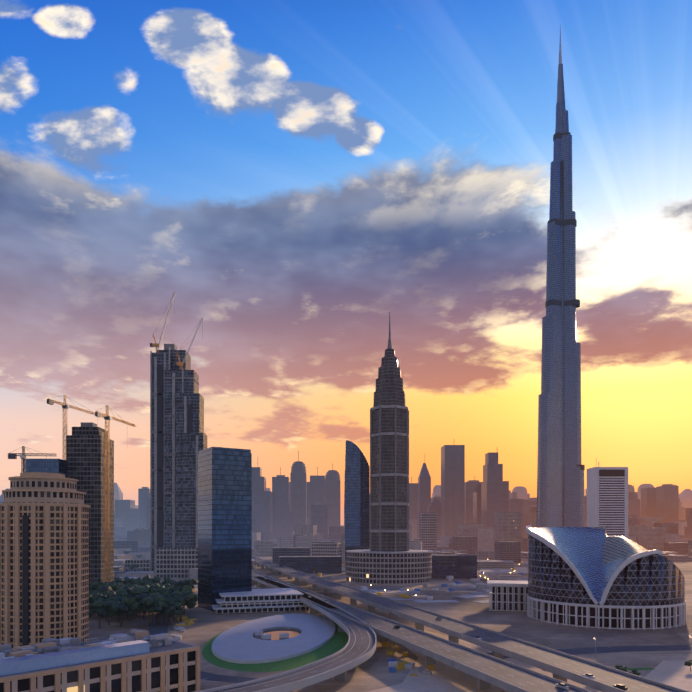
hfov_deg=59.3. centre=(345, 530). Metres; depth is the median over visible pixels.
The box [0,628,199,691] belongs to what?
building
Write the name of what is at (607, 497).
white tower
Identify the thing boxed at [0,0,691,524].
sky
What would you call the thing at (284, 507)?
skyline
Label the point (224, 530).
dark tower
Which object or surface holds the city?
on the ground
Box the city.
[114,512,691,579]
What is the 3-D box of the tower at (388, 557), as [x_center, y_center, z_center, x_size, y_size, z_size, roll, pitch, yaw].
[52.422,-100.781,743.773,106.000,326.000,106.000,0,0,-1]
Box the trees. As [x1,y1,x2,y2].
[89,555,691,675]
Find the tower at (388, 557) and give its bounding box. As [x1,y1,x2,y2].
[346,312,432,584]
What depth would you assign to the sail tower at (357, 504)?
847.89 m
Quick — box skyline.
[0,445,691,589]
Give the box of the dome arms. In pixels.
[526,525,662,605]
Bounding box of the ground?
[89,553,691,691]
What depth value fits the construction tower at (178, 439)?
793.53 m
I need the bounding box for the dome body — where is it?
[527,527,685,629]
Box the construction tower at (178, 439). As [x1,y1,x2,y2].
[150,344,206,578]
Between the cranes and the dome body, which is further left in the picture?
the cranes
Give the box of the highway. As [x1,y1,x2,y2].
[194,556,688,691]
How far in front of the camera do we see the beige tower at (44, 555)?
316.91 m
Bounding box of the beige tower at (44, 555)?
[0,472,90,647]
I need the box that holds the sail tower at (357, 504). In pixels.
[344,440,369,573]
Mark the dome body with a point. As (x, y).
(646, 592)
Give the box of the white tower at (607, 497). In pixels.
[587,462,627,537]
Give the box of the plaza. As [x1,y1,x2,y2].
[202,614,348,671]
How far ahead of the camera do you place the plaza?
326.24 m
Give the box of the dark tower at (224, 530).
[198,447,308,613]
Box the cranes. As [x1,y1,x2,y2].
[8,292,202,581]
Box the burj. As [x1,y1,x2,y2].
[521,25,584,559]

